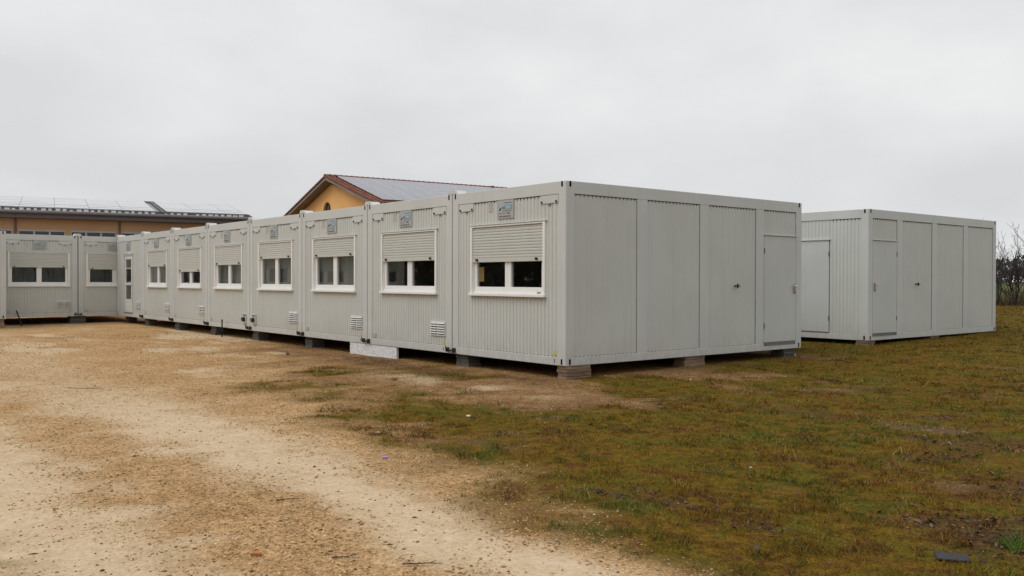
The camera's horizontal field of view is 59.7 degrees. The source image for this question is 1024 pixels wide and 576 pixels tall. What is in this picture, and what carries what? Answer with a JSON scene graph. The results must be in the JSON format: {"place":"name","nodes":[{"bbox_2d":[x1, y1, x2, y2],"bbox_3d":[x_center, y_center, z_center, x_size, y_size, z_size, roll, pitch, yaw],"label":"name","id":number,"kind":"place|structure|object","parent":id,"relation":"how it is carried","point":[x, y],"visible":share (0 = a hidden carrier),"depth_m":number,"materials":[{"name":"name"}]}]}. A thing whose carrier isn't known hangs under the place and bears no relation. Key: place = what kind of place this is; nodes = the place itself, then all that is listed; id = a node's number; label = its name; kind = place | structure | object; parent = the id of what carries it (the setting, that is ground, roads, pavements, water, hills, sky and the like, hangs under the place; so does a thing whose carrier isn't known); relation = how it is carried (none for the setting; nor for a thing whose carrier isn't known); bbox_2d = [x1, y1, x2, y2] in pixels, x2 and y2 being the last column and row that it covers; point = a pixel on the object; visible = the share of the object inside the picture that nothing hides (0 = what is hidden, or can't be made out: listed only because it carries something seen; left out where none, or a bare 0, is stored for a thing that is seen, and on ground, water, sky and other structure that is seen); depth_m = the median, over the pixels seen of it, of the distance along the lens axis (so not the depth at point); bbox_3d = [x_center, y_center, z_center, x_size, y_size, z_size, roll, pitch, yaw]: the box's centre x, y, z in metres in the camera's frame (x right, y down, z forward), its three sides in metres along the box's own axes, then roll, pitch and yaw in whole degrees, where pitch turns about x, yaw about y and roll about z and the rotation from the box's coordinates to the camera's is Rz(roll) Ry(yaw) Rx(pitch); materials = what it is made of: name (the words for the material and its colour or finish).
{"place":"outdoors","nodes":[
{"label":"outdoors","id":0,"kind":"place"},
{"bbox_2d":[145,321,156,323],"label":"concrete slab","id":1,"kind":"structure","parent":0,"point":[151,322],"depth_m":29.56,"materials":[{"name":"grey concrete"}]},
{"bbox_2d":[0,283,1023,575],"bbox_3d":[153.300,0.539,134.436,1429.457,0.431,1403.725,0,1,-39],"label":"ground","id":2,"kind":"structure","parent":0,"point":[262,451],"depth_m":7.59,"materials":[{"name":"beige gravel"}]},
{"bbox_2d":[68,321,85,323],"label":"concrete slab","id":3,"kind":"structure","parent":2,"relation":"on","point":[72,322],"depth_m":31.31,"materials":[{"name":"grey concrete"}]},
{"bbox_2d":[68,318,85,320],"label":"concrete slab","id":4,"kind":"structure","parent":3,"relation":"on","point":[83,319],"depth_m":31.33,"materials":[{"name":"grey concrete"}]},
{"bbox_2d":[68,316,85,318],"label":"concrete slab","id":5,"kind":"structure","parent":4,"relation":"on","point":[75,317],"depth_m":31.32,"materials":[{"name":"grey concrete"}]},
{"bbox_2d":[6,234,77,317],"bbox_3d":[-18.071,-0.442,32.887,2.418,2.811,6.225,0,1,-39],"label":"office container","id":6,"kind":"object","parent":5,"relation":"on","point":[41,275],"visible":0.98,"depth_m":30.66,"materials":[{"name":"metal"}]},
{"bbox_2d":[7,251,70,286],"bbox_3d":[-16.169,-0.648,30.526,1.970,1.205,0.165,0,1,-39],"label":"window","id":7,"kind":"structure","parent":6,"relation":"in","point":[38,283],"depth_m":30.52,"materials":[{"name":"white plastic"}]},
{"bbox_2d":[78,236,116,315],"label":"office container","id":8,"kind":"object","parent":5,"relation":"on","point":[97,276],"visible":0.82,"depth_m":31.71,"materials":[{"name":"metal"}]},
{"bbox_2d":[85,252,116,286],"bbox_3d":[-14.267,-0.657,32.059,1.970,1.205,0.165,0,1,-39],"label":"window","id":9,"kind":"structure","parent":8,"relation":"in","point":[114,271],"depth_m":31.69,"materials":[{"name":"white plastic"}]},
{"bbox_2d":[0,195,251,236],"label":"school hall","id":10,"kind":"structure","parent":2,"relation":"on","point":[31,215],"depth_m":48.08,"materials":[{"name":"orange paint"}]},
{"bbox_2d":[0,229,11,233],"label":"window","id":11,"kind":"structure","parent":10,"relation":"in","point":[8,231],"depth_m":45.71,"materials":[{"name":"grey glass"}]},
{"bbox_2d":[18,229,64,235],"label":"window","id":12,"kind":"structure","parent":10,"relation":"in","point":[20,231],"depth_m":46.39,"materials":[{"name":"grey glass"}]},
{"bbox_2d":[71,230,115,236],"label":"window","id":13,"kind":"structure","parent":10,"relation":"in","point":[84,233],"depth_m":47.57,"materials":[{"name":"grey glass"}]},
{"bbox_2d":[121,232,152,235],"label":"window","id":14,"kind":"structure","parent":10,"relation":"in","point":[122,233],"depth_m":48.33,"materials":[{"name":"grey glass"}]},
{"bbox_2d":[175,327,188,329],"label":"concrete slab","id":15,"kind":"structure","parent":2,"relation":"on","point":[176,328],"depth_m":27.27,"materials":[{"name":"grey concrete"}]},
{"bbox_2d":[175,324,188,327],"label":"concrete slab","id":16,"kind":"structure","parent":15,"relation":"on","point":[181,326],"depth_m":27.24,"materials":[{"name":"grey concrete"}]},
{"bbox_2d":[175,322,188,324],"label":"concrete slab","id":17,"kind":"structure","parent":16,"relation":"on","point":[178,323],"depth_m":27.25,"materials":[{"name":"grey concrete"}]},
{"bbox_2d":[172,226,207,325],"bbox_3d":[-7.114,-0.373,28.177,6.225,2.811,2.968,0,1,-39],"label":"office container","id":18,"kind":"object","parent":17,"relation":"on","point":[190,275],"visible":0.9,"depth_m":26.24,"materials":[{"name":"metal"}]},
{"bbox_2d":[176,246,201,288],"bbox_3d":[-9.454,-0.593,26.251,0.165,1.205,2.020,0,1,-39],"label":"window","id":19,"kind":"structure","parent":18,"relation":"in","point":[180,274],"depth_m":26.21,"materials":[{"name":"white plastic"}]},
{"bbox_2d":[211,332,225,334],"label":"concrete slab","id":20,"kind":"structure","parent":2,"relation":"on","point":[216,333],"depth_m":24.94,"materials":[{"name":"grey concrete"}]},
{"bbox_2d":[211,329,224,331],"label":"concrete slab","id":21,"kind":"structure","parent":20,"relation":"on","point":[215,330],"depth_m":24.94,"materials":[{"name":"grey concrete"}]},
{"bbox_2d":[211,326,225,328],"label":"concrete slab","id":22,"kind":"structure","parent":21,"relation":"on","point":[213,327],"depth_m":24.95,"materials":[{"name":"grey concrete"}]},
{"bbox_2d":[208,220,249,329],"bbox_3d":[-5.258,-0.347,25.833,6.277,2.811,2.968,0,1,-39],"label":"office container","id":23,"kind":"object","parent":22,"relation":"on","point":[229,274],"visible":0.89,"depth_m":23.89,"materials":[{"name":"metal"}]},
{"bbox_2d":[213,243,242,289],"bbox_3d":[-7.558,-0.567,23.939,0.215,1.205,2.020,0,1,-39],"label":"window","id":24,"kind":"structure","parent":23,"relation":"in","point":[231,275],"depth_m":23.96,"materials":[{"name":"white plastic"}]},
{"bbox_2d":[221,320,222,336],"bbox_3d":[-7.767,1.138,23.918,0.048,0.585,0.048,0,1,-16],"label":"steel stake","id":25,"kind":"object","parent":2,"relation":"on","point":[221,328],"visible":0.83,"depth_m":23.90,"materials":[{"name":"brown metal"}]},
{"bbox_2d":[250,552,261,555],"bbox_3d":[-1.448,1.507,5.053,0.058,0.020,0.029,0,1,-6],"label":"brick fragment","id":26,"kind":"object","parent":2,"relation":"on","point":[255,554],"visible":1,"depth_m":5.04,"materials":[{"name":"orange brick"}]},
{"bbox_2d":[253,337,268,340],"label":"concrete slab","id":27,"kind":"structure","parent":2,"relation":"on","point":[261,339],"depth_m":22.61,"materials":[{"name":"grey concrete"}]},
{"bbox_2d":[252,334,268,337],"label":"concrete slab","id":28,"kind":"structure","parent":27,"relation":"on","point":[260,335],"depth_m":22.61,"materials":[{"name":"grey concrete"}]},
{"bbox_2d":[253,331,268,333],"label":"concrete slab","id":29,"kind":"structure","parent":28,"relation":"on","point":[256,332],"depth_m":22.63,"materials":[{"name":"grey concrete"}]},
{"bbox_2d":[250,214,301,335],"bbox_3d":[-3.382,-0.322,23.506,6.277,2.811,2.968,0,1,-39],"label":"office container","id":30,"kind":"object","parent":29,"relation":"on","point":[275,274],"visible":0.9,"depth_m":21.57,"materials":[{"name":"metal"}]},
{"bbox_2d":[257,239,293,290],"bbox_3d":[-5.682,-0.541,21.611,0.215,1.205,2.020,0,1,-39],"label":"window","id":31,"kind":"structure","parent":30,"relation":"in","point":[279,271],"depth_m":21.64,"materials":[{"name":"white plastic"}]},
{"bbox_2d":[299,210,312,213],"bbox_3d":[-4.715,-1.741,20.495,0.240,0.075,0.286,0,1,-39],"label":"roof joint cap","id":32,"kind":"object","parent":30,"relation":"on","point":[303,211],"visible":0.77,"depth_m":20.41,"materials":[{"name":"white metal"}]},
{"bbox_2d":[5,344,611,575],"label":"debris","id":33,"kind":"object","parent":2,"relation":"on","point":[259,490],"visible":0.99,"depth_m":6.00,"materials":[{"name":"stone"}]},
{"bbox_2d":[305,345,324,347],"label":"concrete slab","id":34,"kind":"structure","parent":2,"relation":"on","point":[313,346],"depth_m":20.32,"materials":[{"name":"grey concrete"}]},
{"bbox_2d":[305,342,323,344],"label":"concrete slab","id":35,"kind":"structure","parent":34,"relation":"on","point":[315,343],"depth_m":20.34,"materials":[{"name":"grey concrete"}]},
{"bbox_2d":[305,339,323,342],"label":"concrete slab","id":36,"kind":"structure","parent":35,"relation":"on","point":[313,341],"depth_m":20.35,"materials":[{"name":"grey concrete"}]},
{"bbox_2d":[306,337,320,339],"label":"concrete slab","id":37,"kind":"structure","parent":36,"relation":"on","point":[310,338],"depth_m":20.32,"materials":[{"name":"grey concrete"}]},
{"bbox_2d":[302,205,367,343],"bbox_3d":[-1.485,-0.296,21.194,6.225,2.811,2.968,0,1,-39],"label":"office container","id":38,"kind":"object","parent":37,"relation":"on","point":[335,274],"visible":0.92,"depth_m":19.22,"materials":[{"name":"metal"}]},
{"bbox_2d":[311,234,356,292],"bbox_3d":[-3.805,-0.516,19.283,0.215,1.205,2.020,0,1,-39],"label":"window","id":39,"kind":"structure","parent":38,"relation":"in","point":[337,274],"depth_m":19.32,"materials":[{"name":"white plastic"}]},
{"bbox_2d":[364,201,379,205],"bbox_3d":[-2.838,-1.716,18.167,0.240,0.075,0.286,0,1,-39],"label":"roof joint cap","id":40,"kind":"object","parent":38,"relation":"on","point":[370,203],"visible":0.77,"depth_m":18.09,"materials":[{"name":"white metal"}]},
{"bbox_2d":[332,552,359,557],"bbox_3d":[-0.937,1.509,5.038,0.161,0.016,0.024,0,1,-31],"label":"fallen twig","id":41,"kind":"object","parent":2,"relation":"on","point":[344,556],"visible":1,"depth_m":5.03,"materials":[{"name":"brown wood"}]},
{"bbox_2d":[350,342,398,358],"bbox_3d":[-2.794,1.268,17.998,0.050,0.257,1.850,0,1,-39],"label":"insulation board","id":42,"kind":"object","parent":2,"relation":"on","point":[374,350],"visible":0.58,"depth_m":17.91,"materials":[{"name":"plastic"}]},
{"bbox_2d":[283,174,507,215],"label":"yellow house","id":43,"kind":"structure","parent":2,"relation":"on","point":[325,192],"depth_m":60.26,"materials":[{"name":"paint"}]},
{"bbox_2d":[402,560,442,564],"bbox_3d":[-0.485,1.496,4.869,0.222,0.018,0.034,0,1,-2],"label":"fallen twig","id":44,"kind":"object","parent":2,"relation":"on","point":[420,563],"visible":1,"depth_m":4.86,"materials":[{"name":"brown wood"}]},
{"bbox_2d":[456,362,480,366],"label":"concrete slab","id":45,"kind":"structure","parent":2,"relation":"on","point":[467,364],"depth_m":15.63,"materials":[{"name":"grey concrete"}]},
{"bbox_2d":[457,358,479,362],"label":"concrete slab","id":46,"kind":"structure","parent":45,"relation":"on","point":[475,360],"depth_m":15.63,"materials":[{"name":"grey concrete"}]},
{"bbox_2d":[456,354,479,358],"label":"concrete slab","id":47,"kind":"structure","parent":46,"relation":"on","point":[465,356],"depth_m":15.63,"materials":[{"name":"grey concrete"}]},
{"bbox_2d":[557,375,590,379],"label":"timber slab","id":48,"kind":"structure","parent":2,"relation":"on","point":[565,378],"depth_m":13.63,"materials":[{"name":"brown wood"}]},
{"bbox_2d":[558,372,590,376],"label":"timber slab","id":49,"kind":"structure","parent":48,"relation":"on","point":[573,374],"depth_m":13.63,"materials":[{"name":"brown wood"}]},
{"bbox_2d":[557,368,590,373],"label":"timber slab","id":50,"kind":"structure","parent":49,"relation":"on","point":[574,370],"depth_m":13.63,"materials":[{"name":"brown wood"}]},
{"bbox_2d":[557,364,589,369],"bbox_3d":[0.956,1.212,13.760,0.499,0.052,0.215,0,1,-39],"label":"timber slab","id":51,"kind":"object","parent":50,"relation":"on","point":[573,367],"depth_m":13.65,"materials":[{"name":"brown wood"}]},
{"bbox_2d":[453,180,801,365],"bbox_3d":[2.293,-0.244,16.507,6.225,2.811,3.049,0,1,-39],"label":"office container","id":52,"kind":"object","parent":51,"relation":"on","point":[567,273],"visible":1,"depth_m":14.86,"materials":[{"name":"metal"}]},
{"bbox_2d":[445,346,454,352],"bbox_3d":[-1.101,1.079,15.762,0.095,0.118,0.229,0,1,-39],"label":"joint clamp","id":53,"kind":"object","parent":52,"relation":"attached to","point":[447,349],"visible":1,"depth_m":15.78,"materials":[{"name":"metal"}]},
{"bbox_2d":[468,220,546,297],"bbox_3d":[-0.072,-0.464,14.611,0.165,1.205,2.020,0,1,-39],"label":"window","id":54,"kind":"structure","parent":52,"relation":"in","point":[476,272],"depth_m":14.60,"materials":[{"name":"white plastic"}]},
{"bbox_2d":[763,235,797,342],"bbox_3d":[5.092,0.017,16.884,1.017,1.991,0.120,0,1,-39],"label":"door","id":55,"kind":"structure","parent":52,"relation":"in","point":[780,285],"depth_m":16.90,"materials":[{"name":"paint"}]},
{"bbox_2d":[673,362,704,366],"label":"timber slab","id":56,"kind":"structure","parent":2,"relation":"on","point":[689,364],"depth_m":15.39,"materials":[{"name":"brown wood"}]},
{"bbox_2d":[674,359,703,363],"bbox_3d":[3.083,1.263,15.533,0.528,0.057,0.238,0,1,-39],"label":"timber slab","id":57,"kind":"object","parent":56,"relation":"on","point":[688,361],"depth_m":15.41,"materials":[{"name":"brown wood"}]},
{"bbox_2d":[674,355,704,359],"bbox_3d":[3.087,1.203,15.535,0.522,0.057,0.256,0,1,-39],"label":"timber slab","id":58,"kind":"object","parent":57,"relation":"on","point":[692,357],"depth_m":15.39,"materials":[{"name":"brown wood"}]},
{"bbox_2d":[771,354,794,356],"bbox_3d":[5.254,1.301,17.295,0.381,0.053,0.277,0,1,-39],"label":"concrete slab","id":59,"kind":"object","parent":2,"relation":"on","point":[780,355],"depth_m":17.17,"materials":[{"name":"grey concrete"}]},
{"bbox_2d":[770,351,795,354],"bbox_3d":[5.249,1.245,17.289,0.392,0.053,0.313,0,1,-39],"label":"concrete slab","id":60,"kind":"object","parent":59,"relation":"on","point":[783,353],"depth_m":17.17,"materials":[{"name":"grey concrete"}]},
{"bbox_2d":[771,348,794,351],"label":"concrete slab","id":61,"kind":"structure","parent":60,"relation":"on","point":[790,349],"depth_m":17.16,"materials":[{"name":"grey concrete"}]},
{"bbox_2d":[856,343,873,345],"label":"timber slab","id":62,"kind":"structure","parent":2,"relation":"on","point":[866,344],"depth_m":19.09,"materials":[{"name":"brown wood"}]},
{"bbox_2d":[856,340,874,342],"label":"timber slab","id":63,"kind":"structure","parent":62,"relation":"on","point":[860,341],"depth_m":19.12,"materials":[{"name":"brown wood"}]},
{"bbox_2d":[801,209,995,340],"bbox_3d":[9.035,-0.304,21.985,6.250,2.811,3.049,0,1,-39],"label":"storage container","id":64,"kind":"object","parent":2,"relation":"on","point":[870,274],"visible":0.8,"depth_m":19.98,"materials":[{"name":"metal"}]},
{"bbox_2d":[801,240,829,331],"bbox_3d":[6.663,-0.048,20.046,0.120,2.020,1.004,0,1,-39],"label":"door","id":65,"kind":"structure","parent":64,"relation":"in","point":[815,255],"depth_m":19.93,"materials":[{"name":"paint"}]},
{"bbox_2d":[872,240,897,333],"bbox_3d":[8.117,-0.024,19.368,1.019,1.991,0.120,0,1,-39],"label":"door","id":66,"kind":"structure","parent":64,"relation":"in","point":[885,254],"depth_m":19.38,"materials":[{"name":"paint"}]},
{"bbox_2d":[917,335,938,337],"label":"timber slab","id":67,"kind":"structure","parent":2,"relation":"on","point":[937,336],"depth_m":20.89,"materials":[{"name":"brown wood"}]},
{"bbox_2d":[934,552,969,562],"bbox_3d":[2.428,1.485,4.928,0.165,0.013,0.111,0,2,17],"label":"slate slab","id":68,"kind":"object","parent":2,"relation":"on","point":[949,556],"depth_m":4.92,"materials":[{"name":"grey stone"}]},
{"bbox_2d":[982,219,1023,305],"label":"bare shrub","id":69,"kind":"object","parent":2,"relation":"on","point":[997,282],"visible":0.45,"depth_m":45.64,"materials":[{"name":"brown plant"}]},
{"bbox_2d":[996,232,1023,303],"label":"bare shrub","id":70,"kind":"object","parent":2,"relation":"on","point":[1016,271],"visible":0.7,"depth_m":46.46,"materials":[{"name":"brown plant"}]},
{"bbox_2d":[996,255,1023,283],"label":"distant wood","id":71,"kind":"object","parent":2,"relation":"on","point":[1019,260],"visible":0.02,"depth_m":245.83,"materials":[{"name":"brown plant"}]},
{"bbox_2d":[996,287,1023,305],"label":"dry undergrowth","id":72,"kind":"object","parent":2,"relation":"on","point":[1011,303],"visible":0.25,"depth_m":45.94,"materials":[{"name":"brown plant"}]},
{"bbox_2d":[1003,225,1023,278],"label":"bare shrub","id":73,"kind":"object","parent":2,"relation":"on","point":[1017,251],"visible":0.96,"depth_m":45.28,"materials":[{"name":"brown plant"}]},
{"bbox_2d":[0,0,1023,281],"label":"sky","id":74,"kind":"structure","parent":0,"point":[910,106],"materials":[{"name":"white"}]},
{"bbox_2d":[2,303,1023,575],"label":"grass","id":75,"kind":"structure","parent":0,"point":[1016,543],"depth_m":7.97,"materials":[{"name":"green plant"}]},
{"bbox_3d":[-2.627,1.177,18.127,0.289,0.080,0.358,0,1,-39],"label":"concrete slab","id":76,"kind":"object","parent":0,"visible":0},
{"bbox_2d":[368,195,452,352],"bbox_3d":[0.391,-0.270,18.866,6.225,2.811,2.968,0,1,-39],"label":"office container","id":77,"kind":"object","parent":76,"relation":"on","point":[410,274],"visible":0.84,"depth_m":16.93,"materials":[{"name":"metal"}]},
{"bbox_2d":[361,337,369,342],"bbox_3d":[-2.978,1.054,18.090,0.095,0.118,0.229,0,1,-39],"label":"joint clamp","id":78,"kind":"object","parent":77,"relation":"attached to","point":[364,340],"visible":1,"depth_m":18.08,"materials":[{"name":"metal"}]},
{"bbox_2d":[379,228,437,294],"bbox_3d":[-1.949,-0.490,16.939,0.165,1.205,2.020,0,1,-39],"label":"window","id":79,"kind":"structure","parent":77,"relation":"in","point":[410,288],"depth_m":16.95,"materials":[{"name":"white plastic"}]},
{"bbox_2d":[448,190,465,194],"bbox_3d":[-0.962,-1.690,15.839,0.240,0.075,0.286,0,1,-39],"label":"roof joint cap","id":80,"kind":"object","parent":77,"relation":"on","point":[452,192],"visible":0.77,"depth_m":15.76,"materials":[{"name":"white metal"}]},
{"bbox_3d":[-12.011,1.050,29.715,0.274,0.082,0.380,0,1,-39],"label":"concrete slab","id":81,"kind":"object","parent":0,"visible":0},
{"bbox_2d":[142,230,172,321],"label":"office container","id":82,"kind":"object","parent":81,"relation":"on","point":[157,271],"visible":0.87,"depth_m":28.57,"materials":[{"name":"metal"}]},
{"bbox_2d":[146,249,167,287],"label":"window","id":83,"kind":"structure","parent":82,"relation":"in","point":[159,273],"depth_m":28.69,"materials":[{"name":"white plastic"}]},
{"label":"timber slab","id":84,"kind":"object","parent":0,"visible":0},
{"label":"timber slab","id":85,"kind":"object","parent":84,"relation":"on","visible":0},
{"bbox_2d":[0,231,5,318],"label":"office container","id":86,"kind":"object","parent":85,"relation":"on","point":[2,274],"visible":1,"depth_m":28.56,"materials":[{"name":"metal"}]},
{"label":"concrete slab","id":87,"kind":"object","parent":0,"visible":0},
{"bbox_2d":[117,234,142,317],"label":"office container","id":88,"kind":"object","parent":87,"relation":"on","point":[129,278],"visible":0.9,"depth_m":30.92,"materials":[{"name":"metal"}]},
{"bbox_2d":[125,256,131,312],"bbox_3d":[-13.325,-0.139,30.989,0.130,1.962,0.926,0,1,-39],"label":"door","id":89,"kind":"structure","parent":88,"relation":"in","point":[128,302],"depth_m":31.12,"materials":[{"name":"paint"}]}
]}

